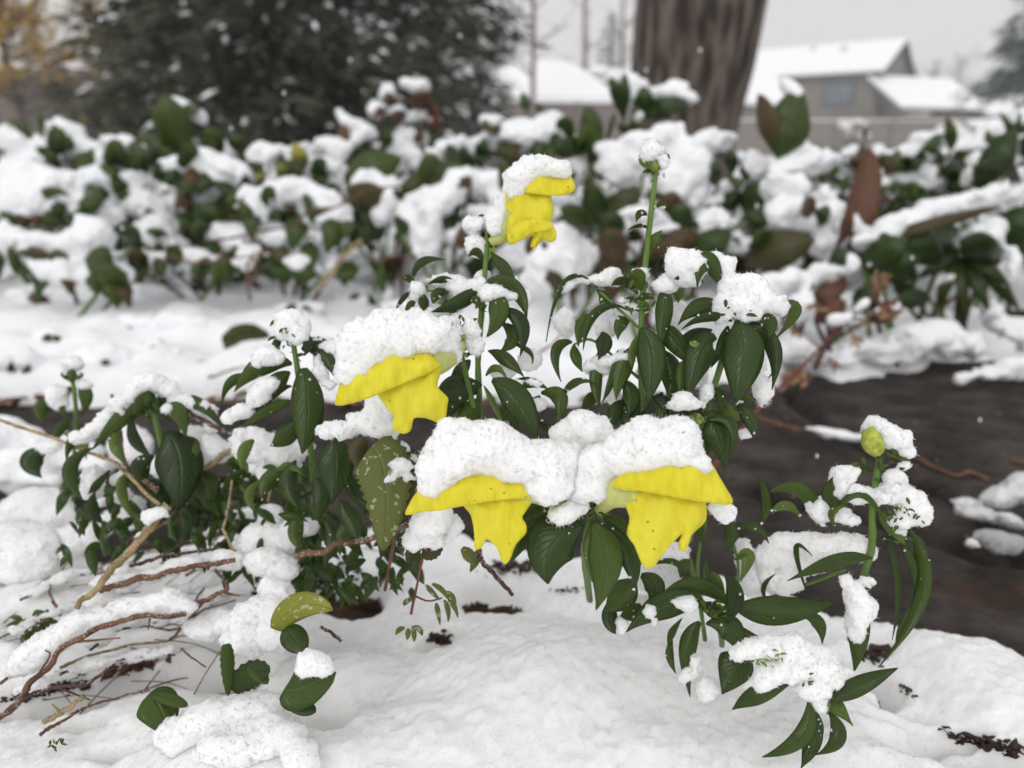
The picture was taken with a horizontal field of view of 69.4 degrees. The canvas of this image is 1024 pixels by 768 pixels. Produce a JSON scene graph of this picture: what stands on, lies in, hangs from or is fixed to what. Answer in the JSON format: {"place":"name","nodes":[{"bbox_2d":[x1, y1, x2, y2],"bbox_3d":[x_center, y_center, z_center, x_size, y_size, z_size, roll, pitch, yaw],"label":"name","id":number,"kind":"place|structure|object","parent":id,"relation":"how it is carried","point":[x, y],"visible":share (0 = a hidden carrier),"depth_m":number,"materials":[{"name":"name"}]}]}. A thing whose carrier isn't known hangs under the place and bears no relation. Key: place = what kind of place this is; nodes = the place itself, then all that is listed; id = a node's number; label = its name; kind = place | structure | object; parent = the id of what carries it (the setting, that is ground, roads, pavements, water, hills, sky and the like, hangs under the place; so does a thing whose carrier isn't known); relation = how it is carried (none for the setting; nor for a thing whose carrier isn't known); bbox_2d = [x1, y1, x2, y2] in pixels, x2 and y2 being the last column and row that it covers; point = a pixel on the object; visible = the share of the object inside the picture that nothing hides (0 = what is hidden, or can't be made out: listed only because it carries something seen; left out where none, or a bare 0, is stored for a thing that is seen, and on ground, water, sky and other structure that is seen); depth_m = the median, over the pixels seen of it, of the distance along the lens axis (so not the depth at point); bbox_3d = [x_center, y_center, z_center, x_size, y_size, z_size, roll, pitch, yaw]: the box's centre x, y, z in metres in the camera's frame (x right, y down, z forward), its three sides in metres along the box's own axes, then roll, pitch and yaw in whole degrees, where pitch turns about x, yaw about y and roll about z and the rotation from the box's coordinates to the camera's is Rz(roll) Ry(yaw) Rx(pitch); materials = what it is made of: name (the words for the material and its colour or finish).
{"place":"outdoors","nodes":[
{"label":"outdoors","id":0,"kind":"place"},
{"bbox_2d":[0,361,1023,656],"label":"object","id":1,"kind":"structure","parent":0,"point":[936,409],"depth_m":0.74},
{"bbox_2d":[0,415,114,494],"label":"snow patch","id":2,"kind":"object","parent":1,"relation":"on","point":[15,443],"visible":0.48,"depth_m":0.62,"materials":[{"name":"snow"}]},
{"bbox_2d":[106,425,158,478],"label":"snow patch","id":3,"kind":"object","parent":1,"relation":"on","point":[131,453],"visible":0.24,"depth_m":0.59,"materials":[{"name":"snow"}]},
{"bbox_2d":[779,332,826,373],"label":"snow patch","id":4,"kind":"object","parent":1,"relation":"on","point":[798,351],"visible":0.63,"depth_m":1.00,"materials":[{"name":"snow"}]},
{"bbox_2d":[713,269,903,469],"bbox_3d":[0.284,-0.035,0.785,0.360,0.142,0.101,-14,23,-38],"label":"dry sprig","id":5,"kind":"object","parent":1,"relation":"on","point":[837,319],"visible":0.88,"depth_m":0.85,"materials":[{"name":"brown plant"}]},
{"bbox_2d":[761,248,901,370],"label":"broad leaved plant","id":6,"kind":"object","parent":1,"relation":"on","point":[822,277],"visible":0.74,"depth_m":0.99,"materials":[{"name":"brown plant"}]},
{"bbox_2d":[824,318,986,367],"bbox_3d":[0.550,-0.059,1.034,0.248,0.061,0.067,-3,18,-8],"label":"snow patch","id":7,"kind":"object","parent":1,"relation":"on","point":[913,342],"visible":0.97,"depth_m":1.02,"materials":[{"name":"snow"}]},
{"bbox_2d":[950,471,1023,529],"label":"snow patch","id":8,"kind":"object","parent":1,"relation":"on","point":[1007,493],"visible":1,"depth_m":0.61,"materials":[{"name":"snow"}]},
{"bbox_2d":[953,356,1023,384],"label":"snow patch","id":9,"kind":"object","parent":1,"relation":"on","point":[1008,368],"visible":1,"depth_m":0.97,"materials":[{"name":"snow"}]},
{"bbox_2d":[972,528,1023,555],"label":"snow patch","id":10,"kind":"object","parent":1,"relation":"on","point":[996,542],"visible":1,"depth_m":0.56,"materials":[{"name":"snow"}]},
{"bbox_2d":[0,230,1023,409],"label":"snow ground","id":11,"kind":"structure","parent":0,"point":[227,308],"depth_m":1.12,"materials":[{"name":"snow"}]},
{"bbox_2d":[0,343,43,373],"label":"snowy tuft","id":12,"kind":"object","parent":11,"relation":"on","point":[17,357],"visible":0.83,"depth_m":0.92,"materials":[{"name":"snow"}]},
{"bbox_2d":[0,112,120,232],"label":"broad leaved plant","id":13,"kind":"object","parent":11,"relation":"on","point":[56,142],"visible":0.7,"depth_m":1.51,"materials":[{"name":"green plant"}]},
{"bbox_2d":[0,159,124,284],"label":"broad leaved plant","id":14,"kind":"object","parent":11,"relation":"on","point":[36,194],"visible":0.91,"depth_m":1.35,"materials":[{"name":"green plant"}]},
{"bbox_2d":[0,214,140,316],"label":"broad leaved plant","id":15,"kind":"object","parent":11,"relation":"on","point":[78,253],"visible":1,"depth_m":1.17,"materials":[{"name":"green plant"}]},
{"bbox_2d":[63,342,134,365],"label":"snowy tuft","id":16,"kind":"object","parent":11,"relation":"on","point":[105,354],"visible":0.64,"depth_m":0.96,"materials":[{"name":"snow"}]},
{"bbox_2d":[77,134,226,283],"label":"broad leaved plant","id":17,"kind":"object","parent":11,"relation":"on","point":[128,185],"visible":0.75,"depth_m":1.45,"materials":[{"name":"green plant"}]},
{"bbox_2d":[149,310,207,329],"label":"snowy tuft","id":18,"kind":"object","parent":11,"relation":"on","point":[166,320],"visible":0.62,"depth_m":1.11,"materials":[{"name":"snow"}]},
{"bbox_2d":[138,94,246,206],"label":"broad leaved plant","id":19,"kind":"object","parent":11,"relation":"on","point":[171,116],"visible":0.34,"depth_m":1.54,"materials":[{"name":"green plant"}]},
{"bbox_2d":[132,143,262,294],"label":"broad leaved plant","id":20,"kind":"object","parent":11,"relation":"on","point":[189,168],"visible":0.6,"depth_m":1.41,"materials":[{"name":"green plant"}]},
{"bbox_2d":[112,224,301,299],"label":"broad leaved plant","id":21,"kind":"object","parent":11,"relation":"on","point":[142,261],"visible":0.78,"depth_m":1.26,"materials":[{"name":"green plant"}]},
{"bbox_2d":[221,323,270,348],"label":"fallen leaf","id":22,"kind":"object","parent":11,"relation":"on","point":[232,336],"visible":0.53,"depth_m":1.00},
{"bbox_2d":[215,141,347,295],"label":"broad leaved plant","id":23,"kind":"object","parent":11,"relation":"on","point":[266,161],"visible":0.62,"depth_m":1.41,"materials":[{"name":"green plant"}]},
{"bbox_2d":[224,176,372,301],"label":"broad leaved plant","id":24,"kind":"object","parent":11,"relation":"on","point":[295,198],"visible":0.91,"depth_m":1.27,"materials":[{"name":"green plant"}]},
{"bbox_2d":[320,227,414,282],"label":"broad leaved plant","id":25,"kind":"object","parent":11,"relation":"on","point":[355,256],"visible":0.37,"depth_m":1.52,"materials":[{"name":"green plant"}]},
{"bbox_2d":[314,77,442,260],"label":"withered plant","id":26,"kind":"object","parent":11,"relation":"on","point":[404,142],"visible":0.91,"depth_m":1.88,"materials":[{"name":"brown plant"}]},
{"bbox_2d":[344,150,465,296],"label":"broad leaved plant","id":27,"kind":"object","parent":11,"relation":"on","point":[375,209],"visible":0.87,"depth_m":1.32,"materials":[{"name":"green plant"}]},
{"bbox_2d":[394,162,509,315],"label":"broad leaved plant","id":28,"kind":"object","parent":11,"relation":"on","point":[420,212],"visible":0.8,"depth_m":1.22,"materials":[{"name":"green plant"}]},
{"bbox_2d":[410,194,576,278],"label":"snow","id":29,"kind":"structure","parent":11,"relation":"on","point":[515,255],"depth_m":1.43,"materials":[{"name":"snow"}]},
{"bbox_2d":[425,92,584,274],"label":"broad leaved plant","id":30,"kind":"object","parent":11,"relation":"on","point":[541,133],"visible":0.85,"depth_m":1.55,"materials":[{"name":"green plant"}]},
{"bbox_2d":[518,222,625,322],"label":"broad leaved plant","id":31,"kind":"object","parent":11,"relation":"on","point":[569,250],"visible":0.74,"depth_m":1.11,"materials":[{"name":"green plant"}]},
{"bbox_2d":[552,106,609,308],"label":"broad leaved plant","id":32,"kind":"object","parent":11,"relation":"on","point":[595,196],"visible":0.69,"depth_m":1.30,"materials":[{"name":"green plant"}]},
{"bbox_2d":[591,65,698,267],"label":"broad leaved plant","id":33,"kind":"object","parent":11,"relation":"on","point":[628,90],"visible":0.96,"depth_m":1.48,"materials":[{"name":"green plant"}]},
{"bbox_2d":[560,203,730,337],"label":"broad leaved plant","id":34,"kind":"object","parent":11,"relation":"on","point":[713,235],"visible":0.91,"depth_m":1.09,"materials":[{"name":"green plant"}]},
{"bbox_2d":[626,204,723,276],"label":"broad leaved plant","id":35,"kind":"object","parent":11,"relation":"on","point":[661,218],"visible":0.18,"depth_m":1.51,"materials":[{"name":"green plant"}]},
{"bbox_2d":[594,122,771,302],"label":"broad leaved plant","id":36,"kind":"object","parent":11,"relation":"on","point":[693,172],"visible":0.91,"depth_m":1.27,"materials":[{"name":"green plant"}]},
{"bbox_2d":[744,172,836,332],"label":"broad leaved plant","id":37,"kind":"object","parent":11,"relation":"on","point":[794,218],"visible":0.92,"depth_m":1.10,"materials":[{"name":"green plant"}]},
{"bbox_2d":[756,77,842,274],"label":"broad leaved plant","id":38,"kind":"object","parent":11,"relation":"on","point":[784,125],"visible":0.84,"depth_m":1.17,"materials":[{"name":"green plant"}]},
{"bbox_2d":[828,148,881,338],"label":"broad leaved plant","id":39,"kind":"object","parent":11,"relation":"on","point":[856,213],"visible":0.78,"depth_m":1.08,"materials":[{"name":"brown plant"}]},
{"bbox_2d":[806,118,974,291],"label":"broad leaved plant","id":40,"kind":"object","parent":11,"relation":"on","point":[910,179],"visible":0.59,"depth_m":1.46,"materials":[{"name":"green plant"}]},
{"bbox_2d":[852,183,1010,337],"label":"broad leaved plant","id":41,"kind":"object","parent":11,"relation":"on","point":[923,232],"visible":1,"depth_m":1.02,"materials":[{"name":"green plant"}]},
{"bbox_2d":[887,216,1022,330],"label":"broad leaved plant","id":42,"kind":"object","parent":11,"relation":"on","point":[1004,275],"visible":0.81,"depth_m":1.06,"materials":[{"name":"green plant"}]},
{"bbox_2d":[924,108,1023,228],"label":"broad leaved plant","id":43,"kind":"object","parent":11,"relation":"on","point":[984,136],"visible":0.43,"depth_m":1.56,"materials":[{"name":"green plant"}]},
{"bbox_2d":[960,112,1023,316],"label":"broad leaved plant","id":44,"kind":"object","parent":11,"relation":"on","point":[994,161],"visible":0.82,"depth_m":1.22,"materials":[{"name":"green plant"}]},
{"bbox_2d":[978,313,1023,351],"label":"snow patch","id":45,"kind":"object","parent":11,"relation":"on","point":[995,326],"visible":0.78,"depth_m":1.10,"materials":[{"name":"snow"}]},
{"bbox_2d":[0,0,1023,131],"label":"sky","id":46,"kind":"structure","parent":0,"point":[948,27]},
{"bbox_2d":[396,155,936,184],"bbox_3d":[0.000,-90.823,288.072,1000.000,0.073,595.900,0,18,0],"label":"snow lawn","id":47,"kind":"structure","parent":0,"point":[772,158],"depth_m":10.35,"materials":[{"name":"white"}]},
{"bbox_2d":[0,0,84,137],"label":"maple tree","id":48,"kind":"object","parent":47,"relation":"on","point":[13,21],"visible":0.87,"depth_m":10.40,"materials":[{"name":"orange plant"}]},
{"bbox_2d":[0,65,113,165],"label":"wooden fence","id":49,"kind":"object","parent":47,"relation":"on","point":[6,110],"visible":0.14,"depth_m":11.20,"materials":[{"name":"brown wood"}]},
{"bbox_2d":[37,0,150,132],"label":"maple tree","id":50,"kind":"object","parent":47,"relation":"on","point":[90,2],"visible":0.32,"depth_m":7.81,"materials":[{"name":"orange plant"}]},
{"bbox_2d":[0,0,241,165],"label":"evergreen tree","id":51,"kind":"object","parent":47,"relation":"on","point":[60,60],"visible":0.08,"depth_m":7.98,"materials":[{"name":"green plant"}]},
{"bbox_2d":[31,0,523,173],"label":"evergreen tree","id":52,"kind":"object","parent":47,"relation":"on","point":[222,72],"visible":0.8,"depth_m":6.22,"materials":[{"name":"green plant"}]},
{"bbox_2d":[315,0,554,169],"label":"evergreen tree","id":53,"kind":"object","parent":47,"relation":"on","point":[492,30],"visible":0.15,"depth_m":8.23,"materials":[{"name":"green plant"}]},
{"bbox_2d":[508,0,579,103],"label":"bare tree","id":54,"kind":"object","parent":47,"relation":"on","point":[532,33],"visible":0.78,"depth_m":22.03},
{"bbox_2d":[479,59,612,144],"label":"shed","id":55,"kind":"structure","parent":47,"relation":"on","point":[562,82],"depth_m":25.25,"materials":[{"name":"white"}]},
{"bbox_2d":[470,102,629,161],"bbox_3d":[1.665,-5.778,17.044,5.287,1.340,0.195,0,18,0],"label":"wooden fence","id":56,"kind":"object","parent":47,"relation":"on","point":[575,111],"visible":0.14,"depth_m":16.91,"materials":[{"name":"wood"}]},
{"bbox_2d":[733,120,975,156],"bbox_3d":[17.387,-10.709,32.265,16.256,1.562,0.195,0,18,0],"label":"wooden fence","id":57,"kind":"object","parent":47,"relation":"on","point":[890,132],"visible":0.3,"depth_m":32.20,"materials":[{"name":"grey wood"}]},
{"bbox_2d":[947,0,1023,111],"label":"pine tree","id":58,"kind":"object","parent":47,"relation":"on","point":[1009,82],"visible":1,"depth_m":20.58,"materials":[{"name":"green plant"}]},
{"bbox_2d":[323,259,1023,619],"bbox_3d":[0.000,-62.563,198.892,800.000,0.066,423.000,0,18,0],"label":"ground","id":59,"kind":"structure","parent":0,"point":[1001,595],"depth_m":0.52,"materials":[{"name":"soil"}]},
{"bbox_2d":[0,528,1023,767],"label":"snow bank","id":60,"kind":"structure","parent":59,"relation":"on","point":[533,672],"depth_m":0.36,"materials":[{"name":"snow"}]},
{"bbox_2d":[0,520,66,584],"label":"snow patch","id":61,"kind":"object","parent":60,"relation":"on","point":[28,551],"visible":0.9,"depth_m":0.45,"materials":[{"name":"snow"}]},
{"bbox_2d":[0,485,79,526],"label":"snow patch","id":62,"kind":"object","parent":60,"relation":"on","point":[31,504],"visible":0.59,"depth_m":0.50,"materials":[{"name":"snow"}]},
{"bbox_2d":[19,355,93,501],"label":"snapdragon plant","id":63,"kind":"object","parent":60,"relation":"on","point":[31,461],"visible":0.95,"depth_m":0.47,"materials":[{"name":"green plant"}]},
{"bbox_2d":[0,584,139,638],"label":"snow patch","id":64,"kind":"object","parent":60,"relation":"on","point":[63,609],"visible":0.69,"depth_m":0.40,"materials":[{"name":"snow"}]},
{"bbox_2d":[19,563,135,600],"bbox_3d":[-0.256,0.113,0.438,0.062,0.011,0.021,-9,20,-27],"label":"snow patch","id":65,"kind":"object","parent":60,"relation":"on","point":[62,577],"visible":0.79,"depth_m":0.43,"materials":[{"name":"snow"}]},
{"bbox_2d":[56,522,109,560],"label":"snow patch","id":66,"kind":"object","parent":60,"relation":"on","point":[68,536],"visible":0.55,"depth_m":0.46,"materials":[{"name":"snow"}]},
{"bbox_2d":[8,644,174,701],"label":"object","id":67,"kind":"object","parent":60,"relation":"on","point":[86,665],"visible":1,"depth_m":0.36,"materials":[{"name":"white"}]},
{"bbox_2d":[0,610,185,720],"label":"twig","id":68,"kind":"object","parent":60,"relation":"on","point":[26,689],"visible":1,"depth_m":0.34,"materials":[{"name":"brown"}]},
{"bbox_2d":[3,587,198,679],"bbox_3d":[-0.197,0.120,0.357,0.093,0.043,0.021,-2,18,-8],"label":"snow patch","id":69,"kind":"object","parent":68,"relation":"on","point":[29,656],"visible":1,"depth_m":0.35,"materials":[{"name":"snow"}]},
{"bbox_2d":[74,502,171,609],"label":"dry stalk","id":70,"kind":"object","parent":69,"relation":"on","point":[151,518],"visible":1,"depth_m":0.36,"materials":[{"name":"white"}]},
{"bbox_2d":[84,613,205,650],"bbox_3d":[-0.189,0.128,0.392,0.069,0.011,0.018,-7,19,-20],"label":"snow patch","id":71,"kind":"object","parent":60,"relation":"on","point":[136,624],"visible":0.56,"depth_m":0.39,"materials":[{"name":"snow"}]},
{"bbox_2d":[62,370,254,557],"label":"snapdragon plant","id":72,"kind":"object","parent":60,"relation":"on","point":[186,454],"visible":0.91,"depth_m":0.40,"materials":[{"name":"green plant"}]},
{"bbox_2d":[0,419,161,505],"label":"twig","id":73,"kind":"object","parent":72,"relation":"on","point":[135,482],"visible":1,"depth_m":0.40,"materials":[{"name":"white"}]},
{"bbox_2d":[136,686,187,730],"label":"fallen leaf","id":74,"kind":"object","parent":60,"relation":"on","point":[157,706],"visible":1,"depth_m":0.31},
{"bbox_2d":[3,501,382,713],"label":"dead stems","id":75,"kind":"object","parent":60,"relation":"on","point":[161,683],"visible":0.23,"depth_m":0.40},
{"bbox_2d":[79,548,244,607],"bbox_3d":[-0.175,0.098,0.374,0.084,0.028,0.020,-2,18,-7],"label":"snow patch","id":76,"kind":"object","parent":75,"relation":"on","point":[111,595],"visible":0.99,"depth_m":0.37,"materials":[{"name":"snow"}]},
{"bbox_2d":[99,557,235,593],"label":"twig","id":77,"kind":"object","parent":76,"relation":"on","point":[139,577],"visible":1,"depth_m":0.36,"materials":[{"name":"brown"}]},
{"bbox_2d":[150,689,321,767],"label":"snow patch","id":78,"kind":"object","parent":60,"relation":"on","point":[245,729],"visible":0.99,"depth_m":0.30,"materials":[{"name":"snow"}]},
{"bbox_2d":[220,643,269,695],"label":"fallen leaf","id":79,"kind":"object","parent":78,"relation":"on","point":[248,675],"visible":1,"depth_m":0.32,"materials":[{"name":"plant"}]},
{"bbox_2d":[279,672,335,715],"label":"fallen leaf","id":80,"kind":"object","parent":78,"relation":"on","point":[299,697],"visible":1,"depth_m":0.30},
{"bbox_2d":[294,648,336,679],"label":"snow patch","id":81,"kind":"object","parent":80,"relation":"on","point":[310,662],"visible":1,"depth_m":0.30,"materials":[{"name":"snow"}]},
{"bbox_2d":[55,460,424,609],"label":"undergrowth","id":82,"kind":"object","parent":60,"relation":"on","point":[307,581],"visible":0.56,"depth_m":0.39,"materials":[{"name":"green plant"}]},
{"bbox_2d":[181,550,230,642],"bbox_3d":[-0.151,0.107,0.375,0.027,0.035,0.044,0,18,0],"label":"snow patch","id":83,"kind":"object","parent":82,"relation":"on","point":[198,629],"visible":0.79,"depth_m":0.36,"materials":[{"name":"snow"}]},
{"bbox_2d":[213,503,319,660],"bbox_3d":[-0.123,0.097,0.370,0.048,0.045,0.087,0,18,0],"label":"snow patch","id":84,"kind":"object","parent":60,"relation":"on","point":[243,629],"visible":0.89,"depth_m":0.36,"materials":[{"name":"snow"}]},
{"bbox_2d":[270,591,332,653],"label":"fallen leaf","id":85,"kind":"object","parent":60,"relation":"on","point":[289,611],"visible":1,"depth_m":0.32,"materials":[{"name":"plant"}]},
{"bbox_2d":[219,308,417,581],"bbox_3d":[-0.088,0.040,0.367,0.130,0.152,0.063,10,20,30],"label":"snapdragon plant","id":86,"kind":"object","parent":60,"relation":"on","point":[278,457],"visible":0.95,"depth_m":0.36,"materials":[{"name":"green plant"}]},
{"bbox_2d":[347,436,418,590],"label":"toothed leaf plant","id":87,"kind":"object","parent":60,"relation":"on","point":[384,471],"visible":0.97,"depth_m":0.31,"materials":[{"name":"green plant"}]},
{"bbox_2d":[332,152,574,438],"bbox_3d":[-0.021,-0.003,0.328,0.099,0.191,0.094,0,18,0],"label":"snapdragon plant","id":88,"kind":"object","parent":60,"relation":"on","point":[398,361],"visible":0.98,"depth_m":0.32,"materials":[{"name":"green plant"}]},
{"bbox_2d":[476,553,514,595],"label":"twig","id":89,"kind":"object","parent":60,"relation":"on","point":[486,566],"visible":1,"depth_m":0.33,"materials":[{"name":"brown"}]},
{"bbox_2d":[395,546,481,641],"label":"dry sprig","id":90,"kind":"object","parent":89,"relation":"hanging from","point":[468,554],"visible":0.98,"depth_m":0.32,"materials":[{"name":"green plant"}]},
{"bbox_2d":[405,408,737,609],"bbox_3d":[0.029,0.069,0.286,0.112,0.127,0.089,-16,23,-41],"label":"snapdragon plant","id":91,"kind":"object","parent":60,"relation":"on","point":[660,480],"visible":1,"depth_m":0.27,"materials":[{"name":"yellow plant"}]},
{"bbox_2d":[546,137,692,425],"bbox_3d":[0.050,-0.004,0.352,0.070,0.218,0.076,0,18,0],"label":"snapdragon plant","id":92,"kind":"object","parent":60,"relation":"on","point":[657,362],"visible":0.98,"depth_m":0.33,"materials":[{"name":"green plant"}]},
{"bbox_2d":[640,246,801,541],"bbox_3d":[0.098,0.022,0.347,0.056,0.172,0.087,12,21,34],"label":"snapdragon plant","id":93,"kind":"object","parent":60,"relation":"on","point":[743,352],"visible":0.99,"depth_m":0.32,"materials":[{"name":"green plant"}]},
{"bbox_2d":[601,519,845,705],"bbox_3d":[0.097,0.101,0.336,0.114,0.073,0.067,0,18,0],"label":"snapdragon plant","id":94,"kind":"object","parent":60,"relation":"on","point":[667,587],"visible":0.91,"depth_m":0.33,"materials":[{"name":"green plant"}]},
{"bbox_2d":[728,630,897,767],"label":"snapdragon plant","id":95,"kind":"object","parent":60,"relation":"on","point":[819,673],"visible":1,"depth_m":0.29,"materials":[{"name":"green plant"}]},
{"bbox_2d":[754,414,934,670],"bbox_3d":[0.154,0.084,0.340,0.085,0.142,0.061,-6,19,-19],"label":"snapdragon plant","id":96,"kind":"object","parent":60,"relation":"on","point":[913,506],"visible":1,"depth_m":0.33,"materials":[{"name":"green plant"}]},
{"bbox_2d":[937,726,1023,758],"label":"soil litter","id":97,"kind":"object","parent":60,"relation":"on","point":[1013,748],"visible":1,"depth_m":0.35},
{"bbox_2d":[630,0,767,178],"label":"tree","id":98,"kind":"object","parent":59,"relation":"on","point":[671,38],"visible":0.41,"depth_m":3.46,"materials":[{"name":"brown plant"}]},
{"bbox_2d":[736,38,986,153],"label":"house","id":99,"kind":"structure","parent":0,"point":[872,80],"depth_m":47.75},
{"bbox_2d":[822,81,856,106],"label":"window","id":100,"kind":"structure","parent":99,"relation":"in","point":[835,94],"depth_m":47.83,"materials":[{"name":"grey glass"}]},
{"bbox_2d":[919,94,1023,119],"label":"snow","id":101,"kind":"structure","parent":0,"point":[994,108],"depth_m":50.11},
{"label":"twig","id":102,"kind":"object","parent":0,"visible":0},
{"bbox_2d":[400,508,464,552],"bbox_3d":[-0.035,0.061,0.319,0.029,0.022,0.017,0,18,0],"label":"snow patch","id":103,"kind":"object","parent":102,"relation":"on","point":[434,530],"visible":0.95,"depth_m":0.31,"materials":[{"name":"snow"}]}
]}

